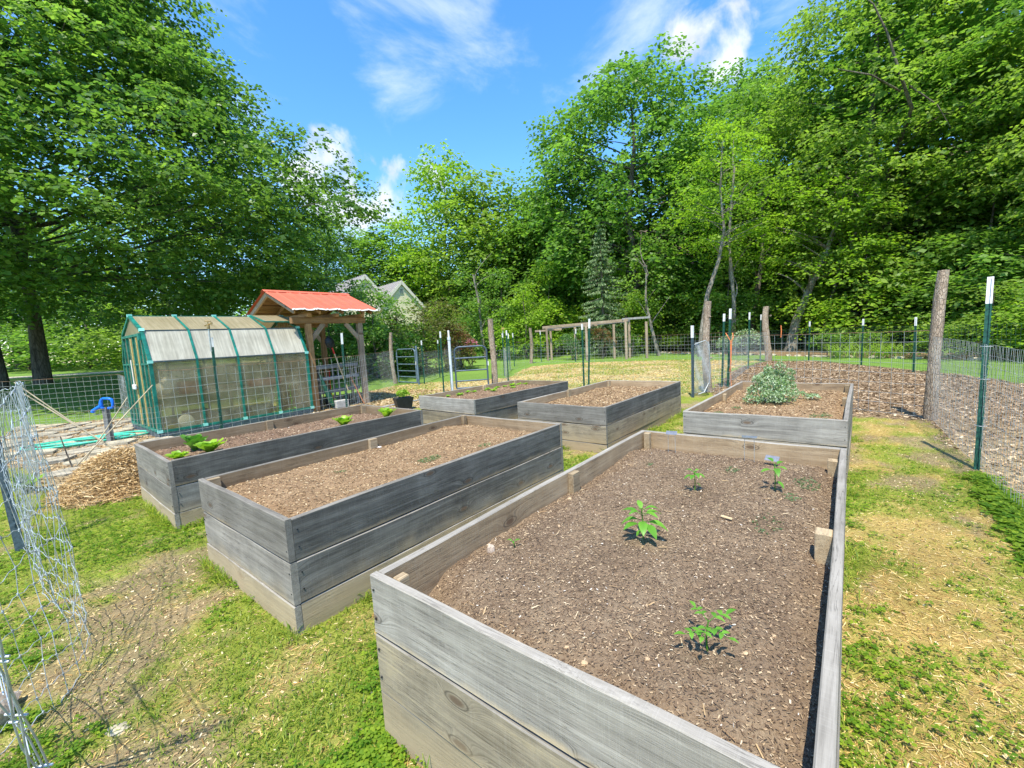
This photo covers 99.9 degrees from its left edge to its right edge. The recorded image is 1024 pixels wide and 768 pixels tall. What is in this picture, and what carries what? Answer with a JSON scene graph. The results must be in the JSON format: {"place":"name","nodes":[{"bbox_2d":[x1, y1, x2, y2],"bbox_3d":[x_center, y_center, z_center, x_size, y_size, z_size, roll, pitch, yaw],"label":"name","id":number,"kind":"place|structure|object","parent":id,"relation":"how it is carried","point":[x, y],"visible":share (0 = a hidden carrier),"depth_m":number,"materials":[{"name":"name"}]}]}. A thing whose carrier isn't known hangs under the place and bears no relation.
{"place":"outdoors","nodes":[
{"label":"outdoors","id":0,"kind":"place"},
{"bbox_2d":[0,0,1020,363],"label":"sky","id":1,"kind":"structure","parent":0,"point":[387,79],"materials":[{"name":"blue"}]},
{"bbox_2d":[0,148,1023,767],"bbox_3d":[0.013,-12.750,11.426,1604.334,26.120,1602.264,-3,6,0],"label":"ground","id":2,"kind":"structure","parent":0,"point":[72,400],"depth_m":2.69,"materials":[{"name":"plant"}]},
{"bbox_2d":[0,440,25,552],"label":"metal fence post","id":3,"kind":"object","parent":2,"relation":"on","point":[18,542],"visible":0.68,"depth_m":3.68,"materials":[{"name":"metal"}]},
{"bbox_2d":[0,384,42,542],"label":"wire fence","id":4,"kind":"object","parent":2,"relation":"on","point":[25,439],"visible":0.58,"depth_m":4.50,"materials":[{"name":"metal"}]},
{"bbox_2d":[0,381,91,767],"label":"loose wire fence","id":5,"kind":"object","parent":2,"relation":"on","point":[12,715],"visible":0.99,"depth_m":2.25,"materials":[{"name":"metal"}]},
{"bbox_2d":[0,287,113,370],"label":"leafy shrub","id":6,"kind":"object","parent":2,"relation":"on","point":[4,329],"visible":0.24,"depth_m":36.52,"materials":[{"name":"green plant"}]},
{"bbox_2d":[1,374,130,426],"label":"wire fence","id":7,"kind":"object","parent":2,"relation":"on","point":[122,381],"visible":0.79,"depth_m":11.56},
{"bbox_2d":[0,295,144,370],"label":"leafy shrub","id":8,"kind":"object","parent":2,"relation":"on","point":[26,353],"visible":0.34,"depth_m":31.77,"materials":[{"name":"green plant"}]},
{"bbox_2d":[0,418,154,493],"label":"patio chips","id":9,"kind":"object","parent":2,"relation":"on","point":[101,446],"visible":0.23,"depth_m":8.25,"materials":[{"name":"beige wood"}]},
{"bbox_2d":[1,419,173,488],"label":"stone patio","id":10,"kind":"structure","parent":2,"relation":"on","point":[65,471],"depth_m":8.56,"materials":[{"name":"stone"}]},
{"bbox_2d":[20,430,148,450],"bbox_3d":[-8.510,1.137,8.662,1.918,0.089,0.977,-7,7,-28],"label":"coiled hose","id":11,"kind":"object","parent":10,"relation":"on","point":[89,438],"visible":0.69,"depth_m":8.64,"materials":[{"name":"rubber"}]},
{"bbox_2d":[38,445,141,510],"bbox_3d":[-5.055,1.087,5.570,1.524,0.541,2.006,-8,8,-38],"label":"pile","id":12,"kind":"object","parent":2,"relation":"on","point":[112,474],"visible":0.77,"depth_m":5.12,"materials":[{"name":"wood"}]},
{"bbox_2d":[28,404,166,465],"bbox_3d":[-6.695,0.799,7.121,1.922,0.826,0.444,-5,6,-14],"label":"wire fence","id":13,"kind":"object","parent":2,"relation":"on","point":[137,424],"visible":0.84,"depth_m":7.16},
{"bbox_2d":[91,397,114,440],"bbox_3d":[-7.982,0.735,8.465,0.467,0.960,0.128,-3,6,0],"label":"hand pump","id":14,"kind":"object","parent":2,"relation":"on","point":[110,435],"visible":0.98,"depth_m":8.44,"materials":[{"name":"blue metal"}]},
{"bbox_2d":[46,301,192,370],"bbox_3d":[-26.914,-3.368,30.699,9.214,5.154,10.168,-6,7,-24],"label":"leafy shrub","id":15,"kind":"object","parent":2,"relation":"on","point":[106,340],"visible":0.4,"depth_m":28.71,"materials":[{"name":"green plant"}]},
{"bbox_2d":[0,0,266,389],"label":"shade tree","id":16,"kind":"object","parent":2,"relation":"on","point":[63,38],"visible":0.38,"depth_m":14.36,"materials":[{"name":"green plant"}]},
{"bbox_2d":[30,171,268,334],"bbox_3d":[-34.715,-11.309,42.953,20.798,18.587,20.560,-8,8,-37],"label":"maple tree","id":17,"kind":"object","parent":2,"relation":"on","point":[107,272],"visible":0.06,"depth_m":39.42,"materials":[{"name":"green plant"}]},
{"bbox_2d":[0,0,401,383],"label":"shade tree","id":18,"kind":"object","parent":2,"relation":"on","point":[173,61],"visible":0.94,"depth_m":14.45,"materials":[{"name":"green plant"}]},
{"bbox_2d":[121,314,313,436],"bbox_3d":[-7.060,-0.381,10.403,2.460,2.564,3.192,2,8,39],"label":"greenhouse","id":19,"kind":"object","parent":2,"relation":"on","point":[148,340],"visible":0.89,"depth_m":9.57,"materials":[{"name":"paint"}]},
{"bbox_2d":[272,353,307,407],"bbox_3d":[-6.497,-0.235,12.559,0.684,1.788,0.700,2,8,39],"label":"panel","id":20,"kind":"object","parent":19,"relation":"attached to","point":[297,369],"visible":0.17,"depth_m":12.45,"materials":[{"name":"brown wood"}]},
{"bbox_2d":[158,350,394,437],"bbox_3d":[-4.543,-0.158,12.332,1.536,1.384,10.706,-3,6,5],"label":"wire fence","id":21,"kind":"object","parent":2,"relation":"on","point":[378,359],"visible":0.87,"depth_m":9.27,"materials":[{"name":"metal"}]},
{"bbox_2d":[134,404,422,529],"bbox_3d":[-2.773,0.861,5.569,1.493,0.697,2.944,2,8,40],"label":"raised bed","id":22,"kind":"object","parent":2,"relation":"on","point":[169,486],"visible":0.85,"depth_m":4.84,"materials":[{"name":"grey wood"}]},
{"bbox_2d":[245,289,377,411],"bbox_3d":[-5.601,-0.959,12.198,3.043,3.268,2.400,2,8,39],"label":"garden arbor","id":23,"kind":"object","parent":2,"relation":"on","point":[307,311],"visible":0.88,"depth_m":11.69,"materials":[{"name":"brown wood"}]},
{"bbox_2d":[253,207,386,332],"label":"maple tree","id":24,"kind":"object","parent":2,"relation":"on","point":[350,239],"visible":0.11,"depth_m":48.95,"materials":[{"name":"green plant"}]},
{"bbox_2d":[279,287,386,375],"bbox_3d":[-9.334,-2.523,22.302,6.233,4.818,6.878,-8,8,-38],"label":"leafy shrub","id":25,"kind":"object","parent":2,"relation":"on","point":[317,351],"visible":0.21,"depth_m":21.63,"materials":[{"name":"green plant"}]},
{"bbox_2d":[316,363,359,409],"bbox_3d":[-4.864,0.040,11.890,0.350,1.167,1.261,2,8,39],"label":"tool rack","id":26,"kind":"object","parent":2,"relation":"on","point":[351,375],"visible":0.61,"depth_m":11.82,"materials":[{"name":"grey metal"}]},
{"bbox_2d":[327,274,383,353],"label":"house","id":27,"kind":"structure","parent":2,"relation":"on","point":[365,277],"depth_m":38.76,"materials":[{"name":"beige"}]},
{"bbox_2d":[325,277,408,372],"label":"leafy shrub","id":28,"kind":"object","parent":2,"relation":"on","point":[352,287],"visible":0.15,"depth_m":23.57,"materials":[{"name":"green plant"}]},
{"bbox_2d":[316,290,427,381],"bbox_3d":[-6.885,-2.267,21.252,5.383,4.706,4.878,-4,6,-10],"label":"leafy shrub","id":29,"kind":"object","parent":2,"relation":"on","point":[379,329],"visible":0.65,"depth_m":20.69,"materials":[{"name":"green plant"}]},
{"bbox_2d":[304,389,447,412],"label":"path chips","id":30,"kind":"object","parent":2,"relation":"on","point":[379,399],"visible":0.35,"depth_m":13.29,"materials":[{"name":"beige wood"}]},
{"bbox_2d":[198,415,563,635],"bbox_3d":[-0.902,0.918,3.947,1.449,0.715,2.864,2,8,39],"label":"raised bed","id":31,"kind":"object","parent":2,"relation":"on","point":[314,538],"visible":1,"depth_m":3.10,"materials":[{"name":"grey wood"}]},
{"bbox_2d":[333,222,456,304],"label":"woodland tree","id":32,"kind":"object","parent":2,"relation":"on","point":[372,241],"visible":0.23,"depth_m":47.69,"materials":[{"name":"green plant"}]},
{"bbox_2d":[374,280,424,354],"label":"house","id":33,"kind":"structure","parent":2,"relation":"on","point":[400,290],"depth_m":39.43,"materials":[{"name":"beige"}]},
{"bbox_2d":[354,295,445,374],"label":"leafy shrub","id":34,"kind":"object","parent":2,"relation":"on","point":[429,354],"visible":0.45,"depth_m":22.96,"materials":[{"name":"green plant"}]},
{"bbox_2d":[379,244,468,350],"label":"light leaved tree","id":35,"kind":"object","parent":2,"relation":"on","point":[419,275],"visible":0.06,"depth_m":47.16,"materials":[{"name":"green plant"}]},
{"bbox_2d":[377,295,477,374],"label":"bronze shrub","id":36,"kind":"object","parent":2,"relation":"on","point":[425,320],"visible":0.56,"depth_m":23.34,"materials":[{"name":"green plant"}]},
{"bbox_2d":[376,139,504,328],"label":"light leaved tree","id":37,"kind":"object","parent":2,"relation":"on","point":[430,177],"visible":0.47,"depth_m":43.30,"materials":[{"name":"green plant"}]},
{"bbox_2d":[422,279,493,356],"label":"leafy shrub","id":38,"kind":"object","parent":2,"relation":"on","point":[461,314],"visible":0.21,"depth_m":40.31,"materials":[{"name":"green plant"}]},
{"bbox_2d":[444,323,475,369],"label":"brown shrub","id":39,"kind":"object","parent":2,"relation":"on","point":[460,335],"visible":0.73,"depth_m":23.67,"materials":[{"name":"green plant"}]},
{"bbox_2d":[453,345,488,388],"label":"tube gate","id":40,"kind":"structure","parent":2,"relation":"on","point":[487,364],"depth_m":13.78,"materials":[{"name":"metal"}]},
{"bbox_2d":[443,254,502,358],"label":"tree","id":41,"kind":"object","parent":2,"relation":"on","point":[479,309],"visible":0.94,"depth_m":33.03,"materials":[{"name":"green plant"}]},
{"bbox_2d":[441,288,507,355],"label":"leafy shrub","id":42,"kind":"object","parent":2,"relation":"on","point":[473,324],"visible":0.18,"depth_m":37.66,"materials":[{"name":"green plant"}]},
{"bbox_2d":[413,163,549,349],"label":"woodland tree","id":43,"kind":"object","parent":2,"relation":"on","point":[456,216],"visible":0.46,"depth_m":40.44,"materials":[{"name":"green plant"}]},
{"bbox_2d":[488,319,497,383],"bbox_3d":[-0.626,-0.939,14.282,0.270,2.431,0.271,-1,6,17],"label":"bark fence post","id":44,"kind":"object","parent":2,"relation":"on","point":[494,371],"visible":0.9,"depth_m":14.21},
{"bbox_2d":[419,380,567,423],"bbox_3d":[-0.247,0.413,8.530,1.462,0.685,2.771,2,8,41],"label":"raised bed","id":45,"kind":"object","parent":2,"relation":"on","point":[501,401],"visible":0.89,"depth_m":7.79,"materials":[{"name":"grey wood"}]},
{"bbox_2d":[458,266,550,358],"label":"leafy shrub","id":46,"kind":"object","parent":2,"relation":"on","point":[485,309],"visible":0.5,"depth_m":33.84,"materials":[{"name":"green plant"}]},
{"bbox_2d":[132,409,883,767],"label":"grass tufts","id":47,"kind":"object","parent":2,"relation":"on","point":[160,519],"visible":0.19,"depth_m":3.05,"materials":[{"name":"plant"}]},
{"bbox_2d":[0,408,1023,767],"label":"clover","id":48,"kind":"object","parent":2,"relation":"on","point":[380,734],"visible":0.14,"depth_m":1.96,"materials":[{"name":"green plant"}]},
{"bbox_2d":[0,394,1023,767],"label":"dry straw","id":49,"kind":"object","parent":2,"relation":"on","point":[900,694],"visible":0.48,"depth_m":2.12,"materials":[{"name":"plant"}]},
{"bbox_2d":[0,404,1023,767],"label":"wood chips","id":50,"kind":"object","parent":2,"relation":"on","point":[370,656],"visible":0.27,"depth_m":2.22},
{"bbox_2d":[482,283,566,358],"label":"leafy shrub","id":51,"kind":"object","parent":2,"relation":"on","point":[536,341],"visible":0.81,"depth_m":30.93,"materials":[{"name":"green plant"}]},
{"bbox_2d":[470,174,589,350],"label":"woodland tree","id":52,"kind":"object","parent":2,"relation":"on","point":[506,257],"visible":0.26,"depth_m":38.09,"materials":[{"name":"green plant"}]},
{"bbox_2d":[507,260,594,354],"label":"leafy shrub","id":53,"kind":"object","parent":2,"relation":"on","point":[570,315],"visible":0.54,"depth_m":32.97,"materials":[{"name":"green plant"}]},
{"bbox_2d":[356,359,756,398],"bbox_3d":[2.741,-0.400,17.354,11.259,0.068,15.180,1,8,37],"label":"field straw","id":54,"kind":"object","parent":2,"relation":"on","point":[622,365],"visible":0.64,"depth_m":16.85,"materials":[{"name":"plant"}]},
{"bbox_2d":[370,359,757,398],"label":"field grass","id":55,"kind":"structure","parent":2,"relation":"on","point":[580,374],"depth_m":17.18,"materials":[{"name":"plant"}]},
{"bbox_2d":[508,142,628,331],"bbox_3d":[5.543,-12.300,39.072,12.130,18.997,11.049,-9,8,-44],"label":"woodland tree","id":56,"kind":"object","parent":2,"relation":"on","point":[592,174],"visible":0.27,"depth_m":36.61,"materials":[{"name":"green plant"}]},
{"bbox_2d":[535,316,649,360],"bbox_3d":[4.731,-2.689,26.524,7.282,2.420,1.521,0,7,29],"label":"timber trellis","id":57,"kind":"object","parent":2,"relation":"on","point":[550,329],"visible":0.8,"depth_m":26.00,"materials":[{"name":"brown wood"}]},
{"bbox_2d":[517,380,680,452],"bbox_3d":[1.632,0.436,7.327,1.477,0.679,3.089,2,8,39],"label":"raised bed","id":58,"kind":"object","parent":2,"relation":"on","point":[609,413],"visible":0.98,"depth_m":6.46,"materials":[{"name":"grey wood"}]},
{"bbox_2d":[568,224,639,358],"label":"spruce tree","id":59,"kind":"object","parent":2,"relation":"on","point":[604,304],"visible":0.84,"depth_m":28.22,"materials":[{"name":"green plant"}]},
{"bbox_2d":[370,430,846,767],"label":"raised bed","id":60,"kind":"object","parent":2,"relation":"on","point":[480,666],"visible":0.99,"depth_m":1.57,"materials":[{"name":"grey wood"}]},
{"bbox_2d":[621,500,667,539],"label":"seedling","id":61,"kind":"object","parent":60,"relation":"on","point":[644,526],"visible":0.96,"depth_m":2.05,"materials":[{"name":"green plant"}]},
{"bbox_2d":[673,600,738,650],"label":"seedling","id":62,"kind":"object","parent":60,"relation":"on","point":[712,630],"visible":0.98,"depth_m":1.33,"materials":[{"name":"green plant"}]},
{"bbox_2d":[591,257,667,354],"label":"leafy shrub","id":63,"kind":"object","parent":2,"relation":"on","point":[632,312],"visible":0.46,"depth_m":29.40,"materials":[{"name":"green plant"}]},
{"bbox_2d":[508,31,782,334],"bbox_3d":[9.752,-14.258,34.639,20.205,23.024,20.742,-3,6,0],"label":"great maple","id":64,"kind":"object","parent":2,"relation":"on","point":[667,118],"visible":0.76,"depth_m":30.59,"materials":[{"name":"green plant"}]},
{"bbox_2d":[608,232,694,355],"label":"slender tree","id":65,"kind":"object","parent":2,"relation":"on","point":[647,313],"visible":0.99,"depth_m":26.06,"materials":[{"name":"green plant"}]},
{"bbox_2d":[570,135,738,299],"bbox_3d":[13.275,-14.436,40.945,17.556,15.831,15.992,-8,7,-35],"label":"woodland tree","id":66,"kind":"object","parent":2,"relation":"on","point":[644,182],"visible":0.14,"depth_m":37.24,"materials":[{"name":"green plant"}]},
{"bbox_2d":[617,277,698,351],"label":"leafy shrub","id":67,"kind":"object","parent":2,"relation":"on","point":[676,309],"visible":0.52,"depth_m":30.03,"materials":[{"name":"green plant"}]},
{"bbox_2d":[624,258,729,349],"bbox_3d":[12.135,-5.864,32.641,7.588,7.283,8.373,-8,8,-37],"label":"leafy shrub","id":68,"kind":"object","parent":2,"relation":"on","point":[682,318],"visible":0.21,"depth_m":31.31,"materials":[{"name":"green plant"}]},
{"bbox_2d":[691,325,693,397],"bbox_3d":[4.161,-0.462,9.920,0.067,1.760,0.062,-9,8,-42],"label":"metal fence post","id":69,"kind":"object","parent":2,"relation":"on","point":[692,360],"visible":0.96,"depth_m":9.91,"materials":[{"name":"metal"}]},
{"bbox_2d":[694,340,710,394],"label":"gate","id":70,"kind":"structure","parent":69,"relation":"attached to","point":[704,389],"depth_m":10.04,"materials":[{"name":"metal"}]},
{"bbox_2d":[702,301,712,392],"bbox_3d":[4.811,-0.833,10.594,0.237,2.381,0.267,0,7,28],"label":"bark fence post","id":71,"kind":"object","parent":2,"relation":"on","point":[706,322],"visible":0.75,"depth_m":10.52,"materials":[{"name":"wood"}]},
{"bbox_2d":[650,111,801,356],"bbox_3d":[11.597,-7.858,23.597,7.430,13.147,7.777,-3,6,0],"label":"slender tree","id":72,"kind":"object","parent":2,"relation":"on","point":[720,245],"visible":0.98,"depth_m":22.90,"materials":[{"name":"green plant"}]},
{"bbox_2d":[433,148,1023,347],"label":"woodland undergrowth","id":73,"kind":"object","parent":2,"relation":"on","point":[842,289],"visible":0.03,"depth_m":28.51,"materials":[{"name":"green plant"}]},
{"bbox_2d":[676,256,793,351],"bbox_3d":[13.688,-4.801,27.214,7.177,6.275,6.504,-4,6,-10],"label":"leafy shrub","id":74,"kind":"object","parent":2,"relation":"on","point":[741,312],"visible":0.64,"depth_m":26.34,"materials":[{"name":"green plant"}]},
{"bbox_2d":[688,140,785,352],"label":"tree","id":75,"kind":"object","parent":2,"relation":"on","point":[731,279],"visible":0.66,"depth_m":24.82,"materials":[{"name":"green plant"}]},
{"bbox_2d":[710,331,766,388],"bbox_3d":[7.933,-1.050,14.617,0.199,1.267,10.152,1,8,37],"label":"wire fence","id":76,"kind":"object","parent":2,"relation":"on","point":[739,367],"visible":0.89,"depth_m":13.93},
{"bbox_2d":[653,56,840,255],"bbox_3d":[22.900,-20.903,42.259,18.198,19.680,17.990,-3,6,3],"label":"maple tree","id":77,"kind":"object","parent":2,"relation":"on","point":[740,69],"visible":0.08,"depth_m":39.62,"materials":[{"name":"green plant"}]},
{"bbox_2d":[694,250,820,347],"bbox_3d":[16.067,-5.537,28.721,7.588,6.723,8.373,-5,6,-20],"label":"leafy shrub","id":78,"kind":"object","parent":2,"relation":"on","point":[744,292],"visible":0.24,"depth_m":27.57,"materials":[{"name":"green plant"}]},
{"bbox_2d":[719,164,796,347],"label":"tree","id":79,"kind":"object","parent":2,"relation":"on","point":[758,286],"visible":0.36,"depth_m":26.80,"materials":[{"name":"green plant"}]},
{"bbox_2d":[762,306,771,360],"bbox_3d":[10.983,-2.085,18.532,0.388,2.501,0.361,-1,6,22],"label":"bark fence post","id":80,"kind":"object","parent":2,"relation":"on","point":[765,322],"visible":0.82,"depth_m":18.44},
{"bbox_2d":[683,381,853,483],"bbox_3d":[3.398,0.503,5.487,1.452,0.732,2.930,2,8,39],"label":"raised bed","id":81,"kind":"object","parent":2,"relation":"on","point":[825,420],"visible":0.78,"depth_m":4.65,"materials":[{"name":"grey wood"}]},
{"bbox_2d":[742,360,798,403],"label":"grey green bush","id":82,"kind":"object","parent":81,"relation":"on","point":[774,389],"visible":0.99,"depth_m":5.42,"materials":[{"name":"green plant"}]},
{"bbox_2d":[682,67,879,299],"bbox_3d":[19.224,-14.481,32.204,12.999,18.040,12.850,-8,8,-41],"label":"maple tree","id":83,"kind":"object","parent":2,"relation":"on","point":[752,101],"visible":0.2,"depth_m":30.07,"materials":[{"name":"green plant"}]},
{"bbox_2d":[710,330,928,416],"bbox_3d":[5.591,-0.315,8.573,0.026,1.343,4.317,-5,6,-20],"label":"wire fence","id":84,"kind":"object","parent":2,"relation":"on","point":[796,368],"visible":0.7,"depth_m":7.58,"materials":[{"name":"metal"}]},
{"bbox_2d":[731,157,910,350],"bbox_3d":[17.332,-6.771,24.065,8.628,10.268,7.979,-9,8,-42],"label":"leaning tree","id":85,"kind":"object","parent":2,"relation":"on","point":[811,284],"visible":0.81,"depth_m":22.98,"materials":[{"name":"green plant"}]},
{"bbox_2d":[806,330,889,354],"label":"garden bush","id":86,"kind":"object","parent":2,"relation":"on","point":[834,336],"visible":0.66,"depth_m":19.25,"materials":[{"name":"green plant"}]},
{"bbox_2d":[823,341,888,358],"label":"lily clump","id":87,"kind":"object","parent":2,"relation":"on","point":[837,351],"visible":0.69,"depth_m":17.88,"materials":[{"name":"green plant"}]},
{"bbox_2d":[806,166,913,347],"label":"tree","id":88,"kind":"object","parent":2,"relation":"on","point":[855,233],"visible":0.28,"depth_m":23.38,"materials":[{"name":"green plant"}]},
{"bbox_2d":[772,231,959,350],"bbox_3d":[18.445,-4.503,22.496,8.373,6.163,7.588,-4,6,-10],"label":"leafy shrub","id":89,"kind":"object","parent":2,"relation":"on","point":[823,308],"visible":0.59,"depth_m":21.61,"materials":[{"name":"green plant"}]},
{"bbox_2d":[713,361,1023,499],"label":"mulch chips","id":90,"kind":"object","parent":2,"relation":"on","point":[854,369],"visible":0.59,"depth_m":9.44,"materials":[{"name":"wood"}]},
{"bbox_2d":[719,0,1023,327],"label":"oak tree","id":91,"kind":"object","parent":2,"relation":"on","point":[802,64],"visible":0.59,"depth_m":21.86,"materials":[{"name":"green plant"}]},
{"bbox_2d":[777,179,972,347],"bbox_3d":[19.139,-6.125,23.678,8.130,9.524,8.972,-4,6,-10],"label":"leafy shrub","id":92,"kind":"object","parent":2,"relation":"on","point":[857,271],"visible":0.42,"depth_m":22.49,"materials":[{"name":"green plant"}]},
{"bbox_2d":[771,323,1023,382],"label":"wire fence","id":93,"kind":"object","parent":2,"relation":"on","point":[878,341],"visible":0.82,"depth_m":12.76,"materials":[{"name":"metal"}]},
{"bbox_2d":[780,0,1023,276],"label":"woodland tree","id":94,"kind":"object","parent":2,"relation":"on","point":[844,99],"visible":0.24,"depth_m":23.96,"materials":[{"name":"green plant"}]},
{"bbox_2d":[843,0,1023,274],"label":"oak tree","id":95,"kind":"object","parent":2,"relation":"on","point":[970,51],"visible":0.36,"depth_m":20.06,"materials":[{"name":"green plant"}]},
{"bbox_2d":[923,269,949,420],"bbox_3d":[6.374,-0.493,6.480,0.295,2.391,0.182,-7,7,-29],"label":"bark fence post","id":96,"kind":"object","parent":2,"relation":"on","point":[937,322],"visible":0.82,"depth_m":6.41,"materials":[{"name":"wood"}]},
{"bbox_2d":[854,225,1023,350],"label":"leafy shrub","id":97,"kind":"object","parent":2,"relation":"on","point":[918,295],"visible":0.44,"depth_m":18.66,"materials":[{"name":"green plant"}]},
{"bbox_2d":[870,148,1023,344],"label":"leafy shrub","id":98,"kind":"object","parent":2,"relation":"on","point":[927,255],"visible":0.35,"depth_m":19.89,"materials":[{"name":"green plant"}]},
{"bbox_2d":[902,279,1023,359],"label":"leafy shrub","id":99,"kind":"object","parent":2,"relation":"on","point":[969,321],"visible":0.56,"depth_m":14.82,"materials":[{"name":"green plant"}]},
{"bbox_2d":[918,197,1023,350],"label":"leafy shrub","id":100,"kind":"object","parent":2,"relation":"on","point":[1009,268],"visible":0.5,"depth_m":16.74,"materials":[{"name":"green plant"}]},
{"bbox_2d":[931,337,1023,507],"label":"wire fence","id":101,"kind":"object","parent":2,"relation":"on","point":[941,353],"visible":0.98,"depth_m":4.34,"materials":[{"name":"metal"}]},
{"bbox_2d":[973,276,993,470],"bbox_3d":[4.809,-0.056,4.386,0.360,2.050,0.093,-8,8,-38],"label":"metal fence post","id":102,"kind":"object","parent":2,"relation":"on","point":[986,339],"visible":0.77,"depth_m":4.38,"materials":[{"name":"metal"}]},
{"bbox_2d":[950,469,1023,566],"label":"weeds","id":103,"kind":"object","parent":2,"relation":"on","point":[1008,513],"visible":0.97,"depth_m":3.48,"materials":[{"name":"green plant"}]},
{"bbox_2d":[954,47,1023,254],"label":"oak tree","id":104,"kind":"object","parent":2,"relation":"on","point":[1017,153],"visible":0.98,"depth_m":17.31,"materials":[{"name":"green plant"}]},
{"bbox_2d":[971,295,1023,360],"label":"leafy shrub","id":105,"kind":"object","parent":2,"relation":"on","point":[1016,320],"visible":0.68,"depth_m":13.84,"materials":[{"name":"green plant"}]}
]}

